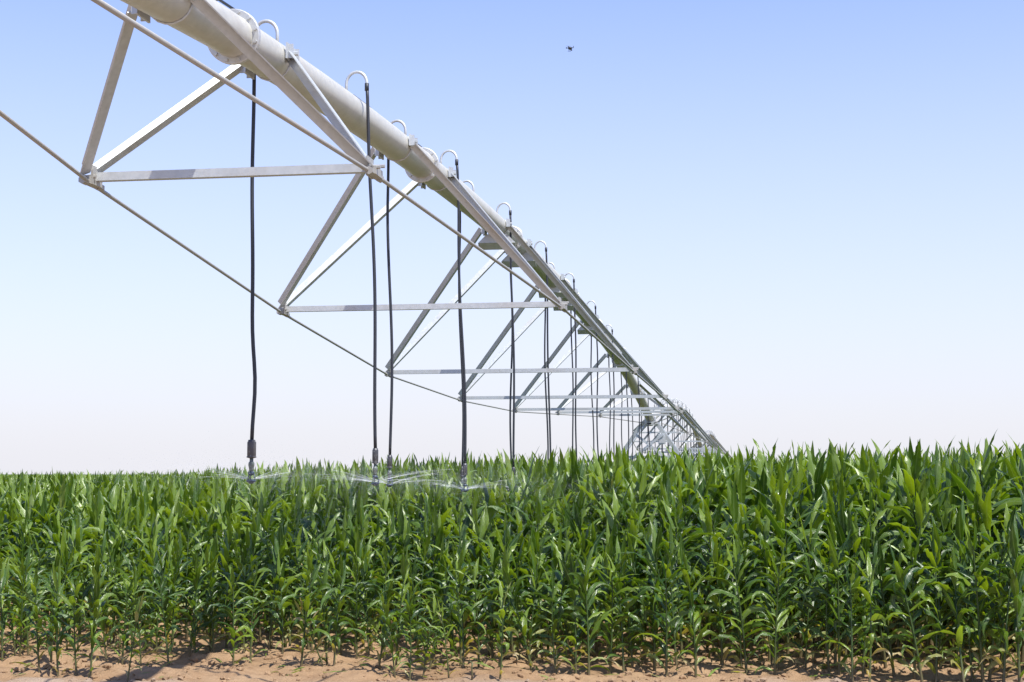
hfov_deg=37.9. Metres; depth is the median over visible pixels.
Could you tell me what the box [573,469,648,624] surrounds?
maize plant
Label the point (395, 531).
maize plant
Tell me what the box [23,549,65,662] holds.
maize plant
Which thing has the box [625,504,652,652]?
maize plant
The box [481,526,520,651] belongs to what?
maize plant
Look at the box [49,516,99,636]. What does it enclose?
maize plant
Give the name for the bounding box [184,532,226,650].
maize plant
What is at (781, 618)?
maize plant
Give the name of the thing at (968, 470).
maize plant
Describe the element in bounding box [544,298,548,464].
drop hose
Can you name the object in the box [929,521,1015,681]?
maize plant
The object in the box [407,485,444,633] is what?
maize plant
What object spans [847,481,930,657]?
maize plant
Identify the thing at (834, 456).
maize plant
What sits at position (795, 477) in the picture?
maize plant
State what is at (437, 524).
maize plant
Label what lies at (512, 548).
maize plant
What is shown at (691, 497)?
maize plant
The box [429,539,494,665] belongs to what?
maize plant
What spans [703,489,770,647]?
maize plant
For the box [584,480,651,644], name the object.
maize plant
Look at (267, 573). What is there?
maize plant
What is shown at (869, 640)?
maize plant
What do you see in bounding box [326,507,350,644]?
maize plant
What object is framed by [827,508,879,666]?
maize plant
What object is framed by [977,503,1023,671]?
maize plant
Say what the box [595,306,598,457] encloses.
drop hose
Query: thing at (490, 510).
maize plant
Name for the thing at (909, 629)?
maize plant
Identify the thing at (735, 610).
maize plant
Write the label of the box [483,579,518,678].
maize plant
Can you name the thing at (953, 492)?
maize plant
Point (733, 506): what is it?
maize plant
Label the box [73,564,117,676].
maize plant
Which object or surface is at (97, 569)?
maize plant
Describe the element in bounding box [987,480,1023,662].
maize plant
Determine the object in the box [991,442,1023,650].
maize plant
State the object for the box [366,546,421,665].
maize plant
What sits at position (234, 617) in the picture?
maize plant
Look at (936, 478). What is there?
maize plant
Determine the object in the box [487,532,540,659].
maize plant
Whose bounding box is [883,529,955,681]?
maize plant
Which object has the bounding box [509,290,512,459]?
drop hose
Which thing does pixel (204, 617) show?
maize plant
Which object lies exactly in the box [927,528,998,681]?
maize plant
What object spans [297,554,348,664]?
maize plant
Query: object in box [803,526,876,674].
maize plant
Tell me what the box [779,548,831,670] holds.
maize plant
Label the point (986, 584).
maize plant
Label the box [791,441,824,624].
maize plant
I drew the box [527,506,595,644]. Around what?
maize plant
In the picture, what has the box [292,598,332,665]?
maize plant
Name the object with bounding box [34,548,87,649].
maize plant
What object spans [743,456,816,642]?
maize plant
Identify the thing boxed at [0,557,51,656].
maize plant
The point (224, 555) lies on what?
maize plant
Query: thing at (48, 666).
soil clods
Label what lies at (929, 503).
maize plant
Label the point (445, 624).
maize plant
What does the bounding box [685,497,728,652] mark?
maize plant
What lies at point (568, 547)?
maize plant
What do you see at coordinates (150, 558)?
maize plant
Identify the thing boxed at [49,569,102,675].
maize plant
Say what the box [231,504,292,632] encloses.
maize plant
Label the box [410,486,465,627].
maize plant
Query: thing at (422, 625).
maize plant
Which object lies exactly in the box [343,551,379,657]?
maize plant
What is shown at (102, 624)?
maize plant
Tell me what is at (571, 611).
maize plant
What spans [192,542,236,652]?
maize plant
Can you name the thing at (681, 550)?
maize plant
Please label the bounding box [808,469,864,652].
maize plant
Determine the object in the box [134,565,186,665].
maize plant
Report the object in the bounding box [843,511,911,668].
maize plant
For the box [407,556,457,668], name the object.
maize plant
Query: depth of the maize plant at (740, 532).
13.24 m
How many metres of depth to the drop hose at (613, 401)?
29.86 m
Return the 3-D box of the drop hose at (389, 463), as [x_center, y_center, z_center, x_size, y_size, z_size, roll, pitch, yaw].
[-1.052,-0.291,12.823,0.087,3.076,0.063,-1,-5,9]
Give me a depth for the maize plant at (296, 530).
14.78 m
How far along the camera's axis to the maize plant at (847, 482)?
14.26 m
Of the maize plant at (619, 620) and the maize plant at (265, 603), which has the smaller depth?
the maize plant at (619, 620)
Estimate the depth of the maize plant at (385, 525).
15.03 m
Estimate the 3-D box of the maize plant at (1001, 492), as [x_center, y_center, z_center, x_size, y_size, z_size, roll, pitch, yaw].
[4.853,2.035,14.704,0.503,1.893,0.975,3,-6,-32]
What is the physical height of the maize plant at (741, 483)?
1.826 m
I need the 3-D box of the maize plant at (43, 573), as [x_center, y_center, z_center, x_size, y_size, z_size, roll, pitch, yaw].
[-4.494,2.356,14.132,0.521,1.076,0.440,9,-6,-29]
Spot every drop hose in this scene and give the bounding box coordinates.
[246,74,256,483]
[365,83,378,485]
[386,158,392,486]
[455,159,467,491]
[458,211,463,491]
[509,210,514,474]
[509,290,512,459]
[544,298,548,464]
[545,247,550,454]
[570,311,573,448]
[573,279,576,450]
[590,336,593,463]
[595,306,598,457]
[608,358,610,453]
[611,329,614,456]
[620,372,622,449]
[626,372,628,454]
[631,394,632,460]
[637,376,639,452]
[641,413,642,454]
[647,394,650,456]
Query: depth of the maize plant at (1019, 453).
13.93 m
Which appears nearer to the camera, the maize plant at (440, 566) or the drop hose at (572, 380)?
the maize plant at (440, 566)
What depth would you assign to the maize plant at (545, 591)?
12.79 m
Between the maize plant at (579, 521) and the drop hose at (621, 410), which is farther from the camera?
the drop hose at (621, 410)
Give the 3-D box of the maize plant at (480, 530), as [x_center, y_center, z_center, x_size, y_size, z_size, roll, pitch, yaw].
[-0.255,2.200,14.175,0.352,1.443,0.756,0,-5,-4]
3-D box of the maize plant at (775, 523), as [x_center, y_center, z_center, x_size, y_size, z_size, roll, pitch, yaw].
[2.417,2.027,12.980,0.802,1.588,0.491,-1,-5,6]
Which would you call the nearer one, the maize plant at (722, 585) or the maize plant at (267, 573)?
the maize plant at (722, 585)
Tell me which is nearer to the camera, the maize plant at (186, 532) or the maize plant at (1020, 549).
the maize plant at (1020, 549)
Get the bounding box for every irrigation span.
[0,0,683,422]
[633,398,723,453]
[689,430,730,458]
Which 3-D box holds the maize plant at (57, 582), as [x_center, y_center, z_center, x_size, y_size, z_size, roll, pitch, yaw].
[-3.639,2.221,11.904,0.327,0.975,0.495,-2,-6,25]
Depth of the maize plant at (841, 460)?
15.07 m
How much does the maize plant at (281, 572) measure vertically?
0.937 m
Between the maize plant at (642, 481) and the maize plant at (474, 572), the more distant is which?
the maize plant at (642, 481)
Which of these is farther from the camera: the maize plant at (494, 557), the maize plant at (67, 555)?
the maize plant at (67, 555)
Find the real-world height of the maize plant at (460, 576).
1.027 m
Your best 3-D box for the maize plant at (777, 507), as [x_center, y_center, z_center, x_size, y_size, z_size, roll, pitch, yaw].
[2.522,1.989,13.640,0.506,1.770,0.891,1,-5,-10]
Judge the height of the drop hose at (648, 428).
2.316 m
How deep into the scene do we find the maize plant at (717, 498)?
15.13 m
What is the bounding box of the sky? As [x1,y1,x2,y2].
[0,0,1023,473]
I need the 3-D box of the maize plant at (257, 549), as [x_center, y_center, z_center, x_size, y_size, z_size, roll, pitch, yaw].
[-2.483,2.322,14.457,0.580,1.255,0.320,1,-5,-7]
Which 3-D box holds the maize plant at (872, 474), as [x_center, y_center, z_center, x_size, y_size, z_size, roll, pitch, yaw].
[3.302,1.931,13.567,1.057,1.947,0.393,-1,-5,6]
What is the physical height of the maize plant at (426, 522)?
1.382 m
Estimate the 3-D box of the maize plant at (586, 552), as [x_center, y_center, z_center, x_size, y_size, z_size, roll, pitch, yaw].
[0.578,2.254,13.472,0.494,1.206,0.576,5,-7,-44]
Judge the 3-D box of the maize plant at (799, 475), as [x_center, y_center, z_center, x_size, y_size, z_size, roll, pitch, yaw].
[2.739,1.959,14.355,1.021,1.982,0.530,-1,-5,9]
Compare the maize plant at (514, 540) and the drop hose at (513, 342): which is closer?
the maize plant at (514, 540)
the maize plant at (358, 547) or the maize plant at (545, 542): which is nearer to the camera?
the maize plant at (358, 547)
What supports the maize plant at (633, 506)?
on the ground
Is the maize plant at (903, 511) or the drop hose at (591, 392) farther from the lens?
the drop hose at (591, 392)
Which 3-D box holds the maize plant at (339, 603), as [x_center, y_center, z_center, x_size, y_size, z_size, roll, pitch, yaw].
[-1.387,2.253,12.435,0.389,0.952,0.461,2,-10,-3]
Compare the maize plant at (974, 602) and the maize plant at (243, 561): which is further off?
the maize plant at (243, 561)
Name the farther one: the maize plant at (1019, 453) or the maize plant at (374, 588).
the maize plant at (1019, 453)
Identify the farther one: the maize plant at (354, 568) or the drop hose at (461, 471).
the drop hose at (461, 471)
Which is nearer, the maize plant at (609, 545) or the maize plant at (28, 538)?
the maize plant at (609, 545)
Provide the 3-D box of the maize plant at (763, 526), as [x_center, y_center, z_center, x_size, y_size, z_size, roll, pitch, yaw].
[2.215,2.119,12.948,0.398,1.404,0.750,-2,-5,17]
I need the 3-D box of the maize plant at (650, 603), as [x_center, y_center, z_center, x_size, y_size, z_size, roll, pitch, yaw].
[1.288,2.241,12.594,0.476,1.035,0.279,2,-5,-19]
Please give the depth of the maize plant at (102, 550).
14.21 m
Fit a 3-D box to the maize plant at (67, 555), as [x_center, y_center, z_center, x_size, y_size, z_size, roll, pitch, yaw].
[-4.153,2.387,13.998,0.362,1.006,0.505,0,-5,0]
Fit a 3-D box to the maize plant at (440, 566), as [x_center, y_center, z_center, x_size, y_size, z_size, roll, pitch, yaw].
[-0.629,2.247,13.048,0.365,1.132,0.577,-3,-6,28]
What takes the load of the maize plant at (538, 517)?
on the ground
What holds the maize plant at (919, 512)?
on the ground
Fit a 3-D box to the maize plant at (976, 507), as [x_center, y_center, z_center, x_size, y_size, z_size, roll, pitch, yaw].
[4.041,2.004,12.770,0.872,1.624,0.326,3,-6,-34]
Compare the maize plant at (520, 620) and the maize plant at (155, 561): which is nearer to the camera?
the maize plant at (520, 620)
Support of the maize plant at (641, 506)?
on the ground
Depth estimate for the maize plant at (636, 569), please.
12.69 m
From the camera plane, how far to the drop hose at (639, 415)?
36.33 m
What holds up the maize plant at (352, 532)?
on the ground
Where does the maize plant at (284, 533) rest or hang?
on the ground
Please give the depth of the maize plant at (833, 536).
12.27 m
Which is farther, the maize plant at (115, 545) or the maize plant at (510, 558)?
the maize plant at (115, 545)
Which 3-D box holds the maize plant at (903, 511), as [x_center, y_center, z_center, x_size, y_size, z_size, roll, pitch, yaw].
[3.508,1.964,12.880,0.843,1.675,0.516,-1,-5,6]
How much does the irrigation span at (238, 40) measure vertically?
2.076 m
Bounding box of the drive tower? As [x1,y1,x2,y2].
[621,421,681,459]
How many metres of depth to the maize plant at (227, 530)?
14.66 m
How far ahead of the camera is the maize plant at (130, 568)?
13.85 m
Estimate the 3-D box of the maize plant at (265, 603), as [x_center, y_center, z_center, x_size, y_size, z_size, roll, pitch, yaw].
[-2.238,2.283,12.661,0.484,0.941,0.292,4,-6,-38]
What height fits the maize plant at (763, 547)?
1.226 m
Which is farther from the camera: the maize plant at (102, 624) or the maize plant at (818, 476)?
the maize plant at (818, 476)
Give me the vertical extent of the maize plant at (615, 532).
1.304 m
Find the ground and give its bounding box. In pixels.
[0,590,1023,681]
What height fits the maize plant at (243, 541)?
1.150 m
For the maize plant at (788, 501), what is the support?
on the ground
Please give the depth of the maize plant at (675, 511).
13.72 m
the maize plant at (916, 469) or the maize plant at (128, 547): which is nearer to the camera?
the maize plant at (916, 469)
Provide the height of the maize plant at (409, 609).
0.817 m
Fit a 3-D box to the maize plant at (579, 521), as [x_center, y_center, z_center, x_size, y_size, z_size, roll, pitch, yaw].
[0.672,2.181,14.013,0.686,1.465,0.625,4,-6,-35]
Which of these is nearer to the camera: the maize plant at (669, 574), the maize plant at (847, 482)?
the maize plant at (669, 574)
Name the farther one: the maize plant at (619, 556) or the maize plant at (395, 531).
the maize plant at (395, 531)
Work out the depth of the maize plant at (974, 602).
12.38 m
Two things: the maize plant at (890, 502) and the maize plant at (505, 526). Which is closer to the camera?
the maize plant at (890, 502)
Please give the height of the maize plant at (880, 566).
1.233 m
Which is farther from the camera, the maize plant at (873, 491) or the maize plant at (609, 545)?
the maize plant at (873, 491)
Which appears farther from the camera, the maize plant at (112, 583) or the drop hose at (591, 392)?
the drop hose at (591, 392)
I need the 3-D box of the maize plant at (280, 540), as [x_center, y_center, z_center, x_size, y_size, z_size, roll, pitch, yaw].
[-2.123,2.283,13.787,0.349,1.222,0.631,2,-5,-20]
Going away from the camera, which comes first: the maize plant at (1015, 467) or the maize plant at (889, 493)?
the maize plant at (1015, 467)
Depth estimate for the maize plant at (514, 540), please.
13.51 m
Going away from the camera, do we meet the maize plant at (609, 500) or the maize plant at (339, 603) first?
the maize plant at (339, 603)
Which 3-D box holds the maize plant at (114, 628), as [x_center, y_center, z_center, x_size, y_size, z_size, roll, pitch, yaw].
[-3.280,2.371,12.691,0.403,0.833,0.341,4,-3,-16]
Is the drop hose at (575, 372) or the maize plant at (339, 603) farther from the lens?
the drop hose at (575, 372)
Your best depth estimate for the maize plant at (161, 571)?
13.19 m
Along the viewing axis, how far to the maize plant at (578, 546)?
13.22 m
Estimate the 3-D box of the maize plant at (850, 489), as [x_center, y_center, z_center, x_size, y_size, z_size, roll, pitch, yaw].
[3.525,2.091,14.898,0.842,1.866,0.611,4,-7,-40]
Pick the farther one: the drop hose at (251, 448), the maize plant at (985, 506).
the maize plant at (985, 506)
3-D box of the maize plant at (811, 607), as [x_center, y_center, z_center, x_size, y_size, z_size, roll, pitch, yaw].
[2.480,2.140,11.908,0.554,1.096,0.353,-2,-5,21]
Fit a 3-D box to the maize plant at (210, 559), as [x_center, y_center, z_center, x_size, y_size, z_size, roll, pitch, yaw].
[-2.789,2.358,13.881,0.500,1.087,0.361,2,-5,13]
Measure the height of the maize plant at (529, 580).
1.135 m
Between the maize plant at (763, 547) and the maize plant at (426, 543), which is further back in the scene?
the maize plant at (426, 543)
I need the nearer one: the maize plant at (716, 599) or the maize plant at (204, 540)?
the maize plant at (716, 599)
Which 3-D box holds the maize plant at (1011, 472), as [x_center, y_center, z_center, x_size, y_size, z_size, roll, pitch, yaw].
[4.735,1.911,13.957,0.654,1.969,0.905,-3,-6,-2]
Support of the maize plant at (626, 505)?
on the ground
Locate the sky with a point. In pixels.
(802, 221)
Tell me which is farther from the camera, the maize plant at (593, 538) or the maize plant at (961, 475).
the maize plant at (961, 475)
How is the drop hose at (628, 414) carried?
hanging from the irrigation span at (238, 40)
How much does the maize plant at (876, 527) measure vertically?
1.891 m
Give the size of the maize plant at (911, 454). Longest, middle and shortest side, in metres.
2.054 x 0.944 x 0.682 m
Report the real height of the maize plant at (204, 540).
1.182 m
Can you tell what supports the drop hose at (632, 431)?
hanging from the irrigation span at (238, 40)
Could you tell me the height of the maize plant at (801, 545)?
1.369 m
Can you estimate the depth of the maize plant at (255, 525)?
14.44 m
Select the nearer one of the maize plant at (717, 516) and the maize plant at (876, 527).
the maize plant at (717, 516)
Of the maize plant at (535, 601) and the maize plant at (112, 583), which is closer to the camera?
the maize plant at (535, 601)
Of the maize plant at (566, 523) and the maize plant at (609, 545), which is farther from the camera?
the maize plant at (566, 523)
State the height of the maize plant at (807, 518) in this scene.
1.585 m
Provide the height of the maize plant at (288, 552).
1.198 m
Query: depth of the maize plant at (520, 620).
12.16 m
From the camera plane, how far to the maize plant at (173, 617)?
13.32 m
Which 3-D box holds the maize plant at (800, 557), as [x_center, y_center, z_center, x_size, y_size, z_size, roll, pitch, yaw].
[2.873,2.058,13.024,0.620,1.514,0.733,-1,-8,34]
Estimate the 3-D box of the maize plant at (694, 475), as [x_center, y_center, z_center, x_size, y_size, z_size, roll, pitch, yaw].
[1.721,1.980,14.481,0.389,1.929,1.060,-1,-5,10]
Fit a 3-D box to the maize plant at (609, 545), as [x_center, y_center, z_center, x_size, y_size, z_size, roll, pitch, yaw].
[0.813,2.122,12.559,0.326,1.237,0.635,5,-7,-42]
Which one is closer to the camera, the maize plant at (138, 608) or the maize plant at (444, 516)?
the maize plant at (138, 608)
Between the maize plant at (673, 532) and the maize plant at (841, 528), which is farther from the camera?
the maize plant at (673, 532)
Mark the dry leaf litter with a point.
(536, 667)
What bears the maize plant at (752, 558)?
on the ground
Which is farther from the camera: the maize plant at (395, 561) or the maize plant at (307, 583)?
the maize plant at (395, 561)
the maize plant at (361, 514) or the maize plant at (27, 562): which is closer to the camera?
the maize plant at (27, 562)
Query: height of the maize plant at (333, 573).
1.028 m
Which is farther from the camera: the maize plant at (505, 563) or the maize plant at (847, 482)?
the maize plant at (847, 482)
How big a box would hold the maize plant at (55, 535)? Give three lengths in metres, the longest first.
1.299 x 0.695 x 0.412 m
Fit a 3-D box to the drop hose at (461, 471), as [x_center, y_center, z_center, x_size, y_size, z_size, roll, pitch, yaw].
[-0.540,-0.018,15.957,0.089,3.248,0.060,-1,-5,9]
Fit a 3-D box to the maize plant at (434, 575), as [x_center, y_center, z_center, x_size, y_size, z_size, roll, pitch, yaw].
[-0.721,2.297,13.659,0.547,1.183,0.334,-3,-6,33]
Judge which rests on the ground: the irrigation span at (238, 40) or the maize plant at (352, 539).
the maize plant at (352, 539)
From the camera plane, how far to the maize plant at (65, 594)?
13.60 m
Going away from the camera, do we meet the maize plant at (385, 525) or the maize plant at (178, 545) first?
the maize plant at (178, 545)
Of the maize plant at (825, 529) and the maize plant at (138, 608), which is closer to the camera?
the maize plant at (138, 608)
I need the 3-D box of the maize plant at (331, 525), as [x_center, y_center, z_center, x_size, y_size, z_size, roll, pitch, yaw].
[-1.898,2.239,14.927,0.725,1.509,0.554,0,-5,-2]
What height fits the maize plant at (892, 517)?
1.716 m
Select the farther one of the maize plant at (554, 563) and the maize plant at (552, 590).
the maize plant at (554, 563)
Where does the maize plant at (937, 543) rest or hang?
on the ground
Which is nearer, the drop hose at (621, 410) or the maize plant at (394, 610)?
the maize plant at (394, 610)
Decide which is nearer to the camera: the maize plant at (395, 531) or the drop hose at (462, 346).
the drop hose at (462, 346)
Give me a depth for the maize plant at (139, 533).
14.71 m
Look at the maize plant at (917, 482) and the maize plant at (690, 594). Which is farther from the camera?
the maize plant at (917, 482)
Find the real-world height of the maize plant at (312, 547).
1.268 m
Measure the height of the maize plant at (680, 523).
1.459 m
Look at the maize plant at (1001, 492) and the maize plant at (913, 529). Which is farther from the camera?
the maize plant at (1001, 492)
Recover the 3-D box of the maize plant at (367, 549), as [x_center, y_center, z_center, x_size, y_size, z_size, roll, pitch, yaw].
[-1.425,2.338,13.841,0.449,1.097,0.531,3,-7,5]
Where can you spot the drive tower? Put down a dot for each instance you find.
(663, 437)
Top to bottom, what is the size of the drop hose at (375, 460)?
2.962 m
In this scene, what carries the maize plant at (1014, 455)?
on the ground
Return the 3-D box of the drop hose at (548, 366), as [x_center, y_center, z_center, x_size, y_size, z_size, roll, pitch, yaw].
[0.503,0.354,20.386,0.102,3.293,0.060,-1,-5,9]
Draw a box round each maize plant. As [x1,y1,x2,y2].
[0,542,47,641]
[0,552,47,646]
[0,556,19,661]
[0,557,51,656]
[0,558,24,655]
[2,517,54,631]
[3,552,50,654]
[8,533,64,637]
[9,543,46,649]
[19,568,52,672]
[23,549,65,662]
[30,561,80,676]
[34,530,75,633]
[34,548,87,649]
[38,550,90,650]
[41,510,76,635]
[42,542,87,644]
[43,527,71,638]
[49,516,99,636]
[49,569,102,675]
[61,514,107,634]
[63,557,101,650]
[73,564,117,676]
[77,543,112,643]
[79,529,112,632]
[82,529,140,643]
[85,563,124,661]
[88,520,118,630]
[89,519,142,634]
[90,549,134,641]
[99,546,141,645]
[103,543,157,647]
[103,572,149,664]
[114,556,147,650]
[115,571,169,665]
[118,523,145,632]
[118,593,151,681]
[120,516,171,633]
[128,543,178,653]
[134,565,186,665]
[137,544,183,650]
[141,536,163,646]
[144,514,190,635]
[146,511,222,638]
[151,548,198,654]
[156,531,191,646]
[157,538,181,643]
[172,552,217,656]
[174,541,222,652]
[181,524,220,635]
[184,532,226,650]
[188,542,231,648]
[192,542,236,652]
[202,534,246,647]
[207,510,240,638]
[207,565,261,665]
[208,546,272,652]
[217,525,269,633]
[225,558,280,662]
[227,525,278,647]
[228,534,260,643]
[229,524,276,640]
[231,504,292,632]
[232,508,270,630]
[246,521,311,648]
[253,530,305,650]
[257,511,301,640]
[260,532,313,645]
[262,522,301,647]
[262,550,296,653]
[264,507,308,636]
[269,525,331,649]
[280,551,332,666]
[285,516,335,639]
[288,509,353,638]
[291,491,351,628]
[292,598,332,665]
[297,544,338,652]
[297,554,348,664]
[303,531,340,643]
[307,544,366,655]
[311,540,355,650]
[321,553,366,665]
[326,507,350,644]
[331,555,382,658]
[333,524,384,651]
[335,495,392,633]
[337,511,400,638]
[339,519,385,639]
[340,534,386,646]
[341,514,389,640]
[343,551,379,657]
[353,483,411,621]
[353,537,417,660]
[358,541,382,650]
[362,574,411,668]
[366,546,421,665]
[368,507,413,636]
[373,495,422,620]
[375,589,409,677]
[388,503,426,642]
[390,526,444,649]
[392,584,436,679]
[393,554,441,661]
[405,502,460,642]
[405,527,445,645]
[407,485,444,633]
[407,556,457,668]
[408,592,449,677]
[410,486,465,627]
[414,536,465,658]
[416,506,459,643]
[427,490,482,624]
[428,595,461,677]
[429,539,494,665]
[430,525,481,645]
[431,541,466,651]
[432,557,472,657]
[437,549,485,668]
[442,554,503,667]
[446,502,503,641]
[447,474,503,634]
[464,536,512,657]
[466,520,524,655]
[466,527,537,652]
[467,498,501,644]
[471,547,520,666]
[473,469,554,631]
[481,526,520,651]
[482,558,535,670]
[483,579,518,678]
[485,508,527,648]
[487,477,503,628]
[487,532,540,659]
[495,478,562,627]
[509,487,569,647]
[509,495,562,637]
[510,549,559,665]
[512,521,560,653]
[513,539,568,661]
[514,508,548,641]
[514,532,554,657]
[518,564,572,673]
[524,529,584,663]
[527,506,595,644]
[535,524,564,654]
[537,549,598,673]
[538,549,593,662]
[539,489,603,630]
[542,489,601,634]
[546,495,612,645]
[549,501,595,645]
[551,529,603,655]
[554,520,605,654]
[554,549,606,663]
[561,526,602,652]
[563,544,617,674]
[570,521,637,661]
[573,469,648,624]
[574,490,628,624]
[580,522,619,652]
[583,554,648,673]
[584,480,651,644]
[588,542,627,656]
[591,553,651,671]
[597,460,666,611]
[597,478,666,645]
[597,516,626,656]
[598,531,657,667]
[599,457,663,634]
[599,495,662,640]
[599,540,650,663]
[614,506,668,651]
[614,529,658,663]
[618,468,665,623]
[620,521,678,670]
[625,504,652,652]
[630,548,701,675]
[633,503,696,658]
[636,555,688,659]
[637,458,724,635]
[637,474,692,647]
[639,498,719,658]
[640,484,711,646]
[640,491,707,648]
[644,465,704,626]
[652,521,701,665]
[665,535,709,657]
[667,445,704,638]
[675,552,718,677]
[684,455,754,638]
[685,489,754,646]
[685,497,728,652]
[698,506,762,657]
[699,544,781,674]
[700,480,762,649]
[701,537,753,667]
[702,533,759,663]
[703,456,773,630]
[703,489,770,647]
[712,458,778,642]
[714,460,755,622]
[716,522,777,658]
[721,533,772,666]
[741,504,792,661]
[742,534,803,674]
[743,445,827,638]
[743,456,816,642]
[744,462,803,640]
[745,482,828,660]
[745,527,791,663]
[746,533,806,669]
[760,464,815,650]
[762,482,826,639]
[767,511,843,663]
[776,442,817,635]
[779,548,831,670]
[785,442,852,642]
[785,456,854,639]
[785,495,836,657]
[789,484,833,649]
[789,542,859,671]
[791,439,874,640]
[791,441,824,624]
[793,489,859,654]
[794,460,881,644]
[795,518,860,668]
[800,501,869,663]
[801,480,863,650]
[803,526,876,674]
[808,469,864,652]
[818,561,888,681]
[821,484,910,659]
[823,446,850,627]
[824,447,913,651]
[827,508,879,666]
[828,459,888,634]
[840,540,888,676]
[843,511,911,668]
[843,527,910,676]
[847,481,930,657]
[849,446,895,624]
[850,473,945,645]
[852,556,890,681]
[859,459,943,646]
[863,461,930,642]
[865,461,903,631]
[867,468,894,642]
[871,440,937,652]
[874,472,956,656]
[879,527,951,679]
[880,459,973,652]
[881,458,945,644]
[882,448,943,625]
[883,472,958,658]
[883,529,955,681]
[889,487,990,656]
[902,451,973,640]
[903,528,973,681]
[904,514,967,668]
[906,450,981,641]
[906,484,989,661]
[908,439,954,642]
[925,448,1008,643]
[925,454,996,652]
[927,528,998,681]
[928,481,978,616]
[928,497,982,668]
[928,544,988,681]
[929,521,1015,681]
[930,454,977,632]
[937,517,986,661]
[940,430,1021,616]
[940,483,1022,664]
[943,446,1023,652]
[952,516,1023,681]
[955,438,1023,637]
[963,523,1022,681]
[966,461,993,613]
[971,467,1023,663]
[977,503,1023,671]
[987,449,1016,627]
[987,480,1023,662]
[989,437,1023,645]
[990,469,1018,529]
[990,514,1023,681]
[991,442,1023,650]
[993,485,1023,563]
[993,489,1023,618]
[994,452,1017,631]
[1000,444,1023,584]
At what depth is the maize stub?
11.62 m
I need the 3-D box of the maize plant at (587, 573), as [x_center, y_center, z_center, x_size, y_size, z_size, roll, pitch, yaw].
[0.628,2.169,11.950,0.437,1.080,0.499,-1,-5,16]
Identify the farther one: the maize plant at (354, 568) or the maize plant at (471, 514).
the maize plant at (471, 514)
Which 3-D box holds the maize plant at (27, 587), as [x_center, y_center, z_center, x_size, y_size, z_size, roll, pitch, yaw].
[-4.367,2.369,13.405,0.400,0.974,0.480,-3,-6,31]
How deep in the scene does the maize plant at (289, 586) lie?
13.71 m
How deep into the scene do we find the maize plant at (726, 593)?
12.15 m
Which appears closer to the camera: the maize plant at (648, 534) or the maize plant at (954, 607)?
the maize plant at (954, 607)
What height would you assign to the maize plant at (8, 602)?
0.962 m
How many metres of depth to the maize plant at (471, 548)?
14.26 m
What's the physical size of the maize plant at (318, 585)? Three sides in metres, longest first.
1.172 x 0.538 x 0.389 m
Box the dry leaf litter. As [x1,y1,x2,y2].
[0,623,1023,680]
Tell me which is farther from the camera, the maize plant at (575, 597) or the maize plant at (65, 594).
the maize plant at (65, 594)
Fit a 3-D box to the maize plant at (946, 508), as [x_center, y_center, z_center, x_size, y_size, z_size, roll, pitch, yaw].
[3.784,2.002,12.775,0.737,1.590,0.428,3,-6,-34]
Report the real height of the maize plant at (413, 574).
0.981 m
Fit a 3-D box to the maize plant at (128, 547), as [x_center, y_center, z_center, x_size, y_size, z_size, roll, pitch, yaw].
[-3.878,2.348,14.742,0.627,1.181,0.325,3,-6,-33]
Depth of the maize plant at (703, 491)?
14.49 m
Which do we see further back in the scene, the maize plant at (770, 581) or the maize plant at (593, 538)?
the maize plant at (593, 538)
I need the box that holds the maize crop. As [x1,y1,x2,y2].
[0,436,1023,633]
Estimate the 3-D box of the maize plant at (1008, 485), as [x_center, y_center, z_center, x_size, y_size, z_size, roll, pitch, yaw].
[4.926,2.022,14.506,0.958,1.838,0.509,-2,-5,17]
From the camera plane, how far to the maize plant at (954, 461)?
14.27 m
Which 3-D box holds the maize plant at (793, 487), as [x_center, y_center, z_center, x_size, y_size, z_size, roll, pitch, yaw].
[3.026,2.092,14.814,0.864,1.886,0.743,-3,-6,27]
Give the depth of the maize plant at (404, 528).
14.13 m
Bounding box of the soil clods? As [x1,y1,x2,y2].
[0,620,1023,681]
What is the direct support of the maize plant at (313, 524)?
on the ground
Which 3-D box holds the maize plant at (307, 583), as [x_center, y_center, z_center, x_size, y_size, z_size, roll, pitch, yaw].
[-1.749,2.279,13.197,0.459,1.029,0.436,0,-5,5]
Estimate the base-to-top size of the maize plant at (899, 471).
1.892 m
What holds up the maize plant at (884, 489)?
on the ground
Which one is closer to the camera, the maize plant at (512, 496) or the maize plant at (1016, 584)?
the maize plant at (1016, 584)
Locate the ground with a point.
(289, 660)
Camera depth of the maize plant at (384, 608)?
11.89 m
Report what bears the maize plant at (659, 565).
on the ground
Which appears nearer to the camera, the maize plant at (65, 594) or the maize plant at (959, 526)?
the maize plant at (959, 526)
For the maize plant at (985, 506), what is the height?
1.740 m
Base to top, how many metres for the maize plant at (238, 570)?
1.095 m
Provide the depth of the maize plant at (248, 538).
13.45 m
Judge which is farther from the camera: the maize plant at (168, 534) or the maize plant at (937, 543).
the maize plant at (168, 534)
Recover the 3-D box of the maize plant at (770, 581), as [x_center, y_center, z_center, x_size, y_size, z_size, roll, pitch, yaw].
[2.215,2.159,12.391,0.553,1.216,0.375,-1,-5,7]
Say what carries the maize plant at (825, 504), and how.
on the ground
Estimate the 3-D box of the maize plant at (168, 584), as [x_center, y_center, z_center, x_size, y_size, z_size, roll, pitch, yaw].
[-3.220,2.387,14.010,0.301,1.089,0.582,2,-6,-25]
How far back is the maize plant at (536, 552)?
13.56 m
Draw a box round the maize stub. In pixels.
[468,661,472,679]
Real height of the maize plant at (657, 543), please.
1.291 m
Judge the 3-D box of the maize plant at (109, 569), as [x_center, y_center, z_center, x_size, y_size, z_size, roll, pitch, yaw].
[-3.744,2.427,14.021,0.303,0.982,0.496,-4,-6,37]

